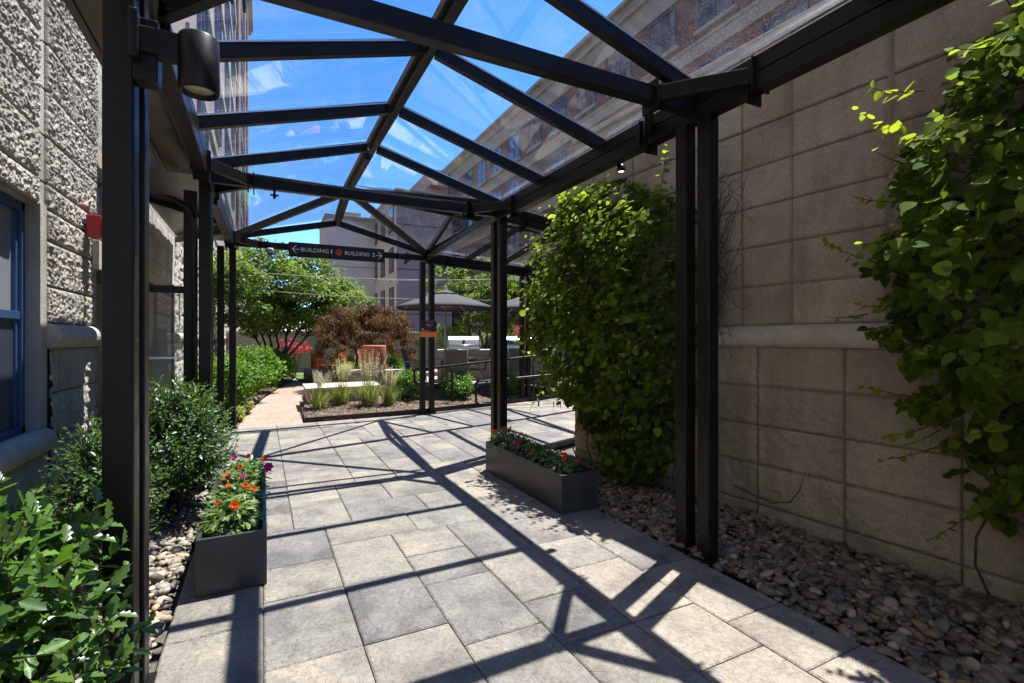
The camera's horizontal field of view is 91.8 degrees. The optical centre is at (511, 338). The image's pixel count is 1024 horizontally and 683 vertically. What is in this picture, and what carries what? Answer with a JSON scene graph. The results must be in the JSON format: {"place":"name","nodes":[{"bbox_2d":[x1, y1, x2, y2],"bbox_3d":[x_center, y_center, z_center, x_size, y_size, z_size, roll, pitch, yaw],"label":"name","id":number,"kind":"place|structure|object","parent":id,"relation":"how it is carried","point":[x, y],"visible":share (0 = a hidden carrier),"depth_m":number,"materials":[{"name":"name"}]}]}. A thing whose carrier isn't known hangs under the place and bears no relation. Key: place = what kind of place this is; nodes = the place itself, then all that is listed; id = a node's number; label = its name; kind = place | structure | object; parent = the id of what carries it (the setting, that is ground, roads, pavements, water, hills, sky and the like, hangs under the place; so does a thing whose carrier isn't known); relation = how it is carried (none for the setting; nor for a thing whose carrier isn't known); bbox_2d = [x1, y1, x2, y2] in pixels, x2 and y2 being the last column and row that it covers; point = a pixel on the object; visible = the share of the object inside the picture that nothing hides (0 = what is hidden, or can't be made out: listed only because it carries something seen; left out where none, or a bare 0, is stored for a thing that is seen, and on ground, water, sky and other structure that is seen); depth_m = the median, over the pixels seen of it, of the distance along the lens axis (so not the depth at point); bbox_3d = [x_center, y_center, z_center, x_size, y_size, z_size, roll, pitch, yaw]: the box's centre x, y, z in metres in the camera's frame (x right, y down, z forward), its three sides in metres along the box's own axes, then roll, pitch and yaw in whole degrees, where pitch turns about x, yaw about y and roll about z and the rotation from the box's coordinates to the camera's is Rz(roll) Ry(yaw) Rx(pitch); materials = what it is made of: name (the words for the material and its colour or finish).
{"place":"outdoors","nodes":[
{"label":"outdoors","id":0,"kind":"place"},
{"bbox_2d":[238,378,314,427],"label":"brick path","id":1,"kind":"structure","parent":0,"point":[280,406],"depth_m":10.71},
{"bbox_2d":[304,368,324,381],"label":"seat wall","id":2,"kind":"structure","parent":1,"relation":"on","point":[308,371],"depth_m":17.48,"materials":[{"name":"concrete"}]},
{"bbox_2d":[311,353,324,367],"bbox_3d":[-6.967,0.785,17.800,0.480,0.530,0.480,0,0,-27],"label":"terracotta pot","id":3,"kind":"object","parent":2,"relation":"on","point":[314,362],"visible":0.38,"depth_m":17.59,"materials":[{"name":"ceramic"}]},
{"bbox_2d":[291,372,303,380],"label":"lawn","id":4,"kind":"structure","parent":0,"point":[299,376],"depth_m":19.61,"materials":[{"name":"green plant"}]},
{"bbox_2d":[276,338,312,375],"bbox_3d":[-8.547,0.697,19.452,1.375,1.514,1.060,0,0,-27],"label":"red shrub","id":5,"kind":"object","parent":4,"relation":"on","point":[298,350],"visible":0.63,"depth_m":19.46,"materials":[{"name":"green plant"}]},
{"bbox_2d":[318,212,375,310],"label":"stucco building","id":6,"kind":"structure","parent":0,"point":[358,271],"depth_m":39.65,"materials":[{"name":"paint"}]},
{"bbox_2d":[246,272,518,284],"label":"string lights","id":7,"kind":"object","parent":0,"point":[367,278],"visible":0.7,"depth_m":14.78,"materials":[{"name":"plastic"}]},
{"bbox_2d":[369,188,451,341],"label":"mauve building","id":8,"kind":"structure","parent":0,"point":[421,228],"depth_m":34.98,"materials":[{"name":"paint"}]},
{"bbox_2d":[410,170,447,193],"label":"cross building","id":9,"kind":"structure","parent":0,"point":[425,184],"depth_m":46.56,"materials":[{"name":"beige brick"}]},
{"bbox_2d":[249,0,622,330],"label":"sky","id":10,"kind":"structure","parent":0,"point":[443,95],"materials":[{"name":"blue"}]},
{"bbox_2d":[314,365,573,388],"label":"patio","id":11,"kind":"structure","parent":0,"point":[482,384],"depth_m":13.97,"materials":[{"name":"grey stone"}]},
{"bbox_2d":[325,365,362,382],"bbox_3d":[-4.443,1.125,13.564,1.200,0.750,0.820,0,0,-27],"label":"square planter","id":12,"kind":"object","parent":11,"relation":"on","point":[331,369],"visible":0.26,"depth_m":13.04,"materials":[{"name":"metal"}]},
{"bbox_2d":[310,303,418,365],"bbox_3d":[-4.333,0.116,14.939,3.340,2.381,2.940,0,0,-27],"label":"purple maple","id":13,"kind":"object","parent":11,"relation":"on","point":[372,320],"visible":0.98,"depth_m":14.22,"materials":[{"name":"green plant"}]},
{"bbox_2d":[349,369,417,385],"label":"stone wall","id":14,"kind":"structure","parent":11,"relation":"on","point":[353,374],"depth_m":13.00,"materials":[{"name":"grey stone"}]},
{"bbox_2d":[363,345,385,370],"bbox_3d":[-3.634,0.495,13.100,0.600,0.650,0.600,0,0,-27],"label":"terracotta pot","id":15,"kind":"object","parent":14,"relation":"on","point":[378,349],"visible":0.83,"depth_m":12.85,"materials":[{"name":"ceramic"}]},
{"bbox_2d":[386,352,404,368],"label":"leafy shrub","id":16,"kind":"object","parent":11,"relation":"on","point":[394,362],"visible":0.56,"depth_m":14.35,"materials":[{"name":"green plant"}]},
{"bbox_2d":[399,348,427,387],"bbox_3d":[-2.445,0.740,12.601,0.710,0.992,0.616,0,0,1],"label":"patio chair","id":17,"kind":"object","parent":11,"relation":"on","point":[406,360],"visible":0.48,"depth_m":12.48,"materials":[{"name":"black metal"}]},
{"bbox_2d":[396,285,490,386],"bbox_3d":[-1.734,-0.085,12.900,2.418,2.630,2.418,0,0,-5],"label":"patio umbrella","id":18,"kind":"object","parent":11,"relation":"on","point":[446,300],"visible":0.76,"depth_m":12.51,"materials":[{"name":"fabric"}]},
{"bbox_2d":[426,257,518,348],"bbox_3d":[-1.133,-0.831,18.439,4.731,4.295,2.986,0,0,-27],"label":"layered tree","id":19,"kind":"object","parent":11,"relation":"on","point":[471,326],"visible":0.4,"depth_m":18.08,"materials":[{"name":"green plant"}]},
{"bbox_2d":[467,348,490,386],"bbox_3d":[-0.869,0.740,12.907,0.710,0.992,0.616,0,0,-7],"label":"patio chair","id":20,"kind":"object","parent":11,"relation":"on","point":[485,366],"visible":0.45,"depth_m":12.68,"materials":[{"name":"black metal"}]},
{"bbox_2d":[437,349,558,380],"bbox_3d":[-0.429,0.775,15.100,3.634,0.910,0.720,0,0,-6],"label":"barbecue counter","id":21,"kind":"object","parent":11,"relation":"on","point":[481,354],"visible":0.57,"depth_m":14.74,"materials":[{"name":"stone"}]},
{"bbox_2d":[446,336,479,349],"bbox_3d":[-1.430,0.120,14.480,0.920,0.400,0.662,0,0,-13],"label":"barbecue grill","id":22,"kind":"object","parent":21,"relation":"on","point":[464,342],"visible":0.88,"depth_m":14.28,"materials":[{"name":"silver metal"}]},
{"bbox_2d":[508,348,531,383],"bbox_3d":[0.209,0.740,13.139,0.616,0.992,0.710,0,0,3],"label":"patio chair","id":23,"kind":"object","parent":11,"relation":"on","point":[513,363],"visible":0.37,"depth_m":12.90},
{"bbox_2d":[474,260,568,335],"bbox_3d":[0.731,-0.807,18.515,2.882,4.234,4.200,0,0,44],"label":"layered tree","id":24,"kind":"object","parent":11,"relation":"on","point":[513,292],"visible":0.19,"depth_m":18.03,"materials":[{"name":"green plant"}]},
{"bbox_2d":[485,296,570,383],"bbox_3d":[0.439,-0.075,13.600,2.362,2.610,2.362,0,0,-5],"label":"patio umbrella","id":25,"kind":"object","parent":11,"relation":"on","point":[512,306],"visible":0.15,"depth_m":13.03,"materials":[{"name":"fabric"}]},
{"bbox_2d":[443,349,469,382],"bbox_3d":[-1.316,0.740,11.939,0.616,0.992,0.710,0,0,0],"label":"patio chair","id":26,"kind":"object","parent":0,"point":[455,356],"visible":0.76,"depth_m":11.67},
{"bbox_2d":[99,376,1023,677],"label":"ground","id":27,"kind":"structure","parent":0,"point":[159,642],"depth_m":3.12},
{"bbox_2d":[0,0,252,524],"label":"apartment building","id":28,"kind":"structure","parent":27,"relation":"on","point":[50,199],"depth_m":3.69,"materials":[{"name":"beige stone"}]},
{"bbox_2d":[0,190,24,441],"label":"window","id":29,"kind":"structure","parent":28,"relation":"in","point":[12,211],"depth_m":3.29,"materials":[{"name":"blue glass"}]},
{"bbox_2d":[86,214,101,239],"bbox_3d":[-3.591,-0.965,4.325,0.150,0.190,0.200,0,0,-27],"label":"fire alarm","id":30,"kind":"object","parent":28,"relation":"attached to","point":[94,227],"visible":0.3,"depth_m":4.23,"materials":[{"name":"red plastic"}]},
{"bbox_2d":[92,240,101,269],"bbox_3d":[-3.721,-0.750,4.450,0.050,0.260,0.100,0,0,-27],"label":"junction box","id":31,"kind":"object","parent":28,"relation":"attached to","point":[97,255],"visible":0.89,"depth_m":4.41,"materials":[{"name":"white plastic"}]},
{"bbox_2d":[197,100,208,149],"bbox_3d":[-7.964,-4.850,12.771,0.120,1.900,1.980,0,0,-27],"label":"window","id":32,"kind":"structure","parent":28,"relation":"in","point":[200,108],"depth_m":12.63,"materials":[{"name":"blue glass"}]},
{"bbox_2d":[197,10,208,32],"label":"window","id":33,"kind":"structure","parent":28,"relation":"in","point":[203,17],"depth_m":12.74,"materials":[{"name":"blue glass"}]},
{"bbox_2d":[215,87,221,146],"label":"window","id":34,"kind":"structure","parent":28,"relation":"in","point":[218,103],"depth_m":17.61,"materials":[{"name":"blue glass"}]},
{"bbox_2d":[215,5,221,62],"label":"window","id":35,"kind":"structure","parent":28,"relation":"in","point":[218,9],"depth_m":17.21,"materials":[{"name":"blue glass"}]},
{"bbox_2d":[225,62,229,111],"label":"window","id":36,"kind":"structure","parent":28,"relation":"in","point":[227,76],"depth_m":21.67,"materials":[{"name":"blue glass"}]},
{"bbox_2d":[225,2,229,39],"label":"window","id":37,"kind":"structure","parent":28,"relation":"in","point":[227,7],"depth_m":21.67,"materials":[{"name":"blue glass"}]},
{"bbox_2d":[51,488,210,676],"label":"river pebbles","id":38,"kind":"object","parent":27,"relation":"on","point":[174,540],"visible":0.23,"depth_m":3.38,"materials":[{"name":"beige stone"}]},
{"bbox_2d":[0,469,156,682],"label":"holly bush","id":39,"kind":"object","parent":38,"relation":"on","point":[45,632],"visible":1,"depth_m":1.52,"materials":[{"name":"green plant"}]},
{"bbox_2d":[24,413,174,571],"bbox_3d":[-2.631,0.998,3.210,0.758,1.058,0.953,0,0,-27],"label":"laurel bush","id":40,"kind":"object","parent":38,"relation":"on","point":[85,481],"visible":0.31,"depth_m":3.04,"materials":[{"name":"green plant"}]},
{"bbox_2d":[98,182,197,495],"bbox_3d":[-3.322,0.056,4.555,0.741,2.888,0.060,0,0,-29],"label":"bent pipe","id":41,"kind":"object","parent":38,"relation":"on","point":[194,286],"visible":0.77,"depth_m":4.70,"materials":[{"name":"black metal"}]},
{"bbox_2d":[149,372,239,519],"bbox_3d":[-2.863,0.963,4.211,0.969,1.353,1.226,0,0,-27],"label":"laurel bush","id":42,"kind":"object","parent":27,"relation":"on","point":[201,434],"visible":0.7,"depth_m":4.09,"materials":[{"name":"green plant"}]},
{"bbox_2d":[213,376,292,421],"bbox_3d":[-7.754,1.500,15.017,2.300,0.060,12.800,0,0,-27],"label":"bed","id":43,"kind":"object","parent":27,"relation":"on","point":[278,386],"visible":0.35,"depth_m":14.11,"materials":[{"name":"brown soil"}]},
{"bbox_2d":[198,354,258,414],"bbox_3d":[-5.724,0.982,9.798,1.338,1.357,1.304,0,0,-27],"label":"leafy shrub","id":44,"kind":"object","parent":43,"relation":"on","point":[243,384],"visible":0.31,"depth_m":9.81,"materials":[{"name":"green plant"}]},
{"bbox_2d":[225,405,246,422],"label":"edging plant","id":45,"kind":"object","parent":43,"relation":"on","point":[240,413],"visible":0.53,"depth_m":8.96,"materials":[{"name":"yellow plant"}]},
{"bbox_2d":[213,344,277,402],"bbox_3d":[-6.369,0.869,11.570,1.496,1.493,1.425,0,0,26],"label":"leafy shrub","id":46,"kind":"object","parent":43,"relation":"on","point":[259,380],"visible":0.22,"depth_m":11.61,"materials":[{"name":"green plant"}]},
{"bbox_2d":[236,399,255,414],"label":"edging plant","id":47,"kind":"object","parent":43,"relation":"on","point":[249,406],"visible":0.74,"depth_m":9.82,"materials":[{"name":"yellow plant"}]},
{"bbox_2d":[236,342,286,392],"bbox_3d":[-7.008,0.801,13.507,1.483,1.458,1.502,0,0,17],"label":"leafy shrub","id":48,"kind":"object","parent":43,"relation":"on","point":[274,366],"visible":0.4,"depth_m":13.54,"materials":[{"name":"green plant"}]},
{"bbox_2d":[252,347,296,386],"bbox_3d":[-7.543,0.907,15.607,1.458,1.313,1.407,0,0,-27],"label":"leafy shrub","id":49,"kind":"object","parent":43,"relation":"on","point":[282,358],"visible":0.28,"depth_m":15.55,"materials":[{"name":"green plant"}]},
{"bbox_2d":[213,236,378,358],"bbox_3d":[-7.574,-0.938,17.030,6.100,4.923,4.581,0,0,-27],"label":"multi stem tree","id":50,"kind":"object","parent":43,"relation":"on","point":[275,314],"visible":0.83,"depth_m":16.13,"materials":[{"name":"green plant"}]},
{"bbox_2d":[226,331,442,372],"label":"boundary wall","id":51,"kind":"structure","parent":27,"relation":"on","point":[305,358],"depth_m":21.62,"materials":[{"name":"concrete"}]},
{"bbox_2d":[301,382,574,420],"bbox_3d":[-0.718,1.360,12.510,8.600,0.244,3.820,0,0,-27],"label":"mulch bed","id":52,"kind":"object","parent":27,"relation":"on","point":[415,405],"visible":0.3,"depth_m":10.85,"materials":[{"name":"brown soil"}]},
{"bbox_2d":[300,370,336,409],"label":"ornamental grass","id":53,"kind":"object","parent":52,"relation":"on","point":[319,399],"depth_m":9.92,"materials":[{"name":"plant"}]},
{"bbox_2d":[324,357,357,404],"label":"ornamental grass","id":54,"kind":"object","parent":52,"relation":"on","point":[342,395],"depth_m":10.39,"materials":[{"name":"plant"}]},
{"bbox_2d":[303,381,379,404],"bbox_3d":[-3.794,1.255,11.192,1.680,0.450,1.200,0,0,-27],"label":"stone bench","id":55,"kind":"object","parent":52,"relation":"on","point":[308,388],"visible":0.29,"depth_m":10.79,"materials":[{"name":"white stone"}]},
{"bbox_2d":[351,349,387,406],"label":"ornamental grass","id":56,"kind":"object","parent":52,"relation":"on","point":[368,395],"depth_m":10.34,"materials":[{"name":"plant"}]},
{"bbox_2d":[379,366,401,405],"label":"ornamental grass","id":57,"kind":"object","parent":52,"relation":"on","point":[388,397],"depth_m":10.51,"materials":[{"name":"plant"}]},
{"bbox_2d":[390,368,426,399],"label":"boxwood","id":58,"kind":"object","parent":52,"relation":"on","point":[407,391],"visible":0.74,"depth_m":11.12,"materials":[{"name":"green plant"}]},
{"bbox_2d":[438,370,475,399],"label":"boxwood","id":59,"kind":"object","parent":52,"relation":"on","point":[464,380],"visible":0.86,"depth_m":11.53,"materials":[{"name":"green plant"}]},
{"bbox_2d":[413,354,563,401],"bbox_3d":[-0.384,0.898,11.332,3.684,1.104,0.131,0,0,-13],"label":"handrail","id":60,"kind":"object","parent":52,"relation":"on","point":[452,366],"visible":0.77,"depth_m":11.13,"materials":[{"name":"black metal"}]},
{"bbox_2d":[507,368,518,392],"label":"boxwood","id":61,"kind":"object","parent":52,"relation":"on","point":[511,386],"visible":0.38,"depth_m":12.54,"materials":[{"name":"green plant"}]},
{"bbox_2d":[531,370,552,391],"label":"boxwood","id":62,"kind":"object","parent":52,"relation":"on","point":[544,384],"visible":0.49,"depth_m":12.87,"materials":[{"name":"green plant"}]},
{"bbox_2d":[470,313,574,364],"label":"patio wall","id":63,"kind":"structure","parent":27,"relation":"on","point":[489,332],"depth_m":21.29,"materials":[{"name":"paint"}]},
{"bbox_2d":[155,398,936,682],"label":"walkway","id":64,"kind":"structure","parent":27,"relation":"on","point":[593,591],"depth_m":2.92,"materials":[{"name":"stone"}]},
{"bbox_2d":[196,473,266,597],"bbox_3d":[-2.010,1.331,3.634,0.370,0.331,1.540,0,0,-27],"label":"trough planter","id":65,"kind":"object","parent":64,"relation":"on","point":[225,562],"visible":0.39,"depth_m":2.96,"materials":[{"name":"metal"}]},
{"bbox_2d":[192,493,267,537],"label":"impatiens","id":66,"kind":"object","parent":65,"relation":"in","point":[238,509],"visible":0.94,"depth_m":3.12,"materials":[{"name":"green plant"}]},
{"bbox_2d":[200,481,267,518],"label":"impatiens","id":67,"kind":"object","parent":65,"relation":"in","point":[250,491],"visible":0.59,"depth_m":3.49,"materials":[{"name":"green plant"}]},
{"bbox_2d":[209,462,271,501],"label":"impatiens","id":68,"kind":"object","parent":65,"relation":"in","point":[228,477],"visible":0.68,"depth_m":3.81,"materials":[{"name":"green plant"}]},
{"bbox_2d":[217,454,273,484],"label":"impatiens","id":69,"kind":"object","parent":65,"relation":"in","point":[267,467],"visible":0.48,"depth_m":4.14,"materials":[{"name":"green plant"}]},
{"bbox_2d":[300,395,556,422],"bbox_3d":[-0.448,1.465,11.969,8.612,0.110,2.630,0,0,-27],"label":"bed edging","id":70,"kind":"object","parent":64,"relation":"on","point":[384,414],"visible":0.68,"depth_m":9.76,"materials":[{"name":"stone"}]},
{"bbox_2d":[63,0,955,682],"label":"glass canopy","id":71,"kind":"object","parent":64,"relation":"on","point":[153,140],"visible":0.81,"depth_m":3.35,"materials":[{"name":"black paint"}]},
{"bbox_2d":[149,190,196,489],"bbox_3d":[-3.540,0.000,4.912,0.710,3.000,0.100,0,0,-27],"label":"entrance screen","id":72,"kind":"object","parent":71,"relation":"attached to","point":[190,197],"visible":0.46,"depth_m":4.99,"materials":[{"name":"black paint"}]},
{"bbox_2d":[128,6,219,100],"bbox_3d":[-1.332,-1.119,1.975,0.293,0.252,0.153,0,0,-27],"label":"downlight","id":73,"kind":"object","parent":71,"relation":"attached to","point":[193,54],"visible":1,"depth_m":1.94,"materials":[{"name":"black paint"}]},
{"bbox_2d":[289,242,383,262],"bbox_3d":[-3.120,-1.550,8.916,1.630,0.250,0.050,0,0,-27],"label":"hanging sign","id":74,"kind":"object","parent":71,"relation":"hanging from","point":[312,250],"visible":1,"depth_m":8.88,"materials":[{"name":"black metal"}]},
{"bbox_2d":[420,321,436,336],"bbox_3d":[-1.659,-0.198,9.861,0.360,0.325,0.030,0,0,-27],"label":"no smoking sign","id":75,"kind":"object","parent":71,"relation":"attached to","point":[428,328],"visible":1,"depth_m":9.85,"materials":[{"name":"metal"}]},
{"bbox_2d":[474,374,550,405],"bbox_3d":[0.199,1.128,10.902,2.101,0.744,0.066,0,0,-17],"label":"handrail","id":76,"kind":"object","parent":64,"relation":"on","point":[480,381],"visible":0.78,"depth_m":10.68,"materials":[{"name":"black metal"}]},
{"bbox_2d":[486,440,597,513],"bbox_3d":[0.230,1.331,5.023,0.380,0.331,1.600,0,0,-27],"label":"trough planter","id":77,"kind":"object","parent":64,"relation":"on","point":[574,491],"visible":0.67,"depth_m":4.48,"materials":[{"name":"metal"}]},
{"bbox_2d":[487,426,516,447],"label":"impatiens","id":78,"kind":"object","parent":77,"relation":"in","point":[503,431],"visible":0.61,"depth_m":5.55,"materials":[{"name":"green plant"}]},
{"bbox_2d":[495,432,531,453],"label":"impatiens","id":79,"kind":"object","parent":77,"relation":"in","point":[510,440],"visible":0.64,"depth_m":5.36,"materials":[{"name":"green plant"}]},
{"bbox_2d":[509,436,544,458],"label":"impatiens","id":80,"kind":"object","parent":77,"relation":"in","point":[529,444],"visible":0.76,"depth_m":5.08,"materials":[{"name":"green plant"}]},
{"bbox_2d":[527,444,558,467],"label":"impatiens","id":81,"kind":"object","parent":77,"relation":"in","point":[542,455],"visible":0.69,"depth_m":4.79,"materials":[{"name":"green plant"}]},
{"bbox_2d":[543,449,583,474],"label":"impatiens","id":82,"kind":"object","parent":77,"relation":"in","point":[567,467],"visible":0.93,"depth_m":4.45,"materials":[{"name":"green plant"}]},
{"bbox_2d":[442,0,823,335],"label":"brick building","id":83,"kind":"structure","parent":27,"relation":"on","point":[688,37],"depth_m":26.85,"materials":[{"name":"brick"}]},
{"bbox_2d":[476,159,486,188],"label":"window","id":84,"kind":"structure","parent":83,"relation":"in","point":[481,168],"depth_m":40.23,"materials":[{"name":"blue glass"}]},
{"bbox_2d":[490,146,502,178],"bbox_3d":[-1.170,-13.395,37.669,0.180,1.910,2.000,0,0,-27],"label":"window","id":85,"kind":"structure","parent":83,"relation":"in","point":[496,170],"depth_m":37.63,"materials":[{"name":"blue glass"}]},
{"bbox_2d":[507,232,519,257],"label":"window","id":86,"kind":"structure","parent":83,"relation":"in","point":[513,241],"depth_m":35.15,"materials":[{"name":"grey glass"}]},
{"bbox_2d":[508,178,519,196],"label":"window","id":87,"kind":"structure","parent":83,"relation":"in","point":[513,187],"depth_m":35.04,"materials":[{"name":"blue glass"}]},
{"bbox_2d":[508,131,520,161],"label":"window","id":88,"kind":"structure","parent":83,"relation":"in","point":[513,143],"depth_m":35.04,"materials":[{"name":"blue glass"}]},
{"bbox_2d":[526,118,541,153],"bbox_3d":[1.445,-13.395,32.492,0.180,1.910,2.000,0,0,-27],"label":"window","id":89,"kind":"structure","parent":83,"relation":"in","point":[534,128],"depth_m":32.46,"materials":[{"name":"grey glass"}]},
{"bbox_2d":[548,95,565,138],"bbox_3d":[2.753,-13.395,29.903,0.180,1.910,2.000,0,0,-27],"label":"window","id":90,"kind":"structure","parent":83,"relation":"in","point":[560,105],"depth_m":29.85,"materials":[{"name":"glass"}]},
{"bbox_2d":[550,149,565,172],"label":"window","id":91,"kind":"structure","parent":83,"relation":"in","point":[558,160],"depth_m":29.86,"materials":[{"name":"blue glass"}]},
{"bbox_2d":[574,87,596,119],"bbox_3d":[4.061,-13.395,27.315,0.180,1.910,2.000,0,0,-27],"label":"window","id":92,"kind":"structure","parent":83,"relation":"in","point":[586,99],"depth_m":27.43,"materials":[{"name":"blue glass"}]},
{"bbox_2d":[606,52,633,97],"bbox_3d":[5.368,-13.395,24.726,0.180,1.910,2.000,0,0,-27],"label":"window","id":93,"kind":"structure","parent":83,"relation":"in","point":[619,64],"depth_m":24.70,"materials":[{"name":"blue glass"}]},
{"bbox_2d":[648,6,678,57],"bbox_3d":[6.676,-13.395,22.138,0.180,1.910,2.000,0,0,-27],"label":"window","id":94,"kind":"structure","parent":83,"relation":"in","point":[662,35],"depth_m":21.95,"materials":[{"name":"blue glass"}]},
{"bbox_2d":[693,0,736,36],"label":"window","id":95,"kind":"structure","parent":83,"relation":"in","point":[709,12],"depth_m":19.71,"materials":[{"name":"blue glass"}]},
{"bbox_2d":[697,45,733,69],"bbox_3d":[8.019,-10.275,19.567,0.100,1.750,1.700,0,0,-27],"label":"window","id":96,"kind":"structure","parent":83,"relation":"in","point":[730,48],"depth_m":19.41,"materials":[{"name":"blue glass"}]},
{"bbox_2d":[761,0,808,34],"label":"window","id":97,"kind":"structure","parent":83,"relation":"in","point":[803,5],"depth_m":16.89,"materials":[{"name":"blue glass"}]},
{"bbox_2d":[551,449,1023,682],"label":"river pebbles","id":98,"kind":"object","parent":27,"relation":"on","point":[846,577],"visible":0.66,"depth_m":2.88,"materials":[{"name":"grey stone"}]},
{"bbox_2d":[589,466,998,674],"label":"fallen leaves","id":99,"kind":"object","parent":98,"relation":"on","point":[889,614],"visible":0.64,"depth_m":2.71,"materials":[{"name":"brown plant"}]},
{"bbox_2d":[572,0,1023,604],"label":"garden wall","id":100,"kind":"structure","parent":27,"relation":"on","point":[796,406],"depth_m":3.69,"materials":[{"name":"stone"}]},
{"bbox_2d":[511,143,696,487],"bbox_3d":[0.699,-0.177,5.446,1.037,3.360,2.773,0,0,-31],"label":"climbing vine","id":101,"kind":"object","parent":100,"relation":"attached to","point":[618,442],"visible":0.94,"depth_m":4.96,"materials":[{"name":"green plant"}]},
{"bbox_2d":[718,159,753,367],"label":"dry vine twigs","id":102,"kind":"object","parent":100,"relation":"attached to","point":[720,267],"visible":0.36,"depth_m":4.29,"materials":[{"name":"brown plant"}]},
{"bbox_2d":[822,0,1023,594],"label":"climbing vine","id":103,"kind":"object","parent":100,"relation":"attached to","point":[973,380],"visible":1,"depth_m":2.61,"materials":[{"name":"green plant"}]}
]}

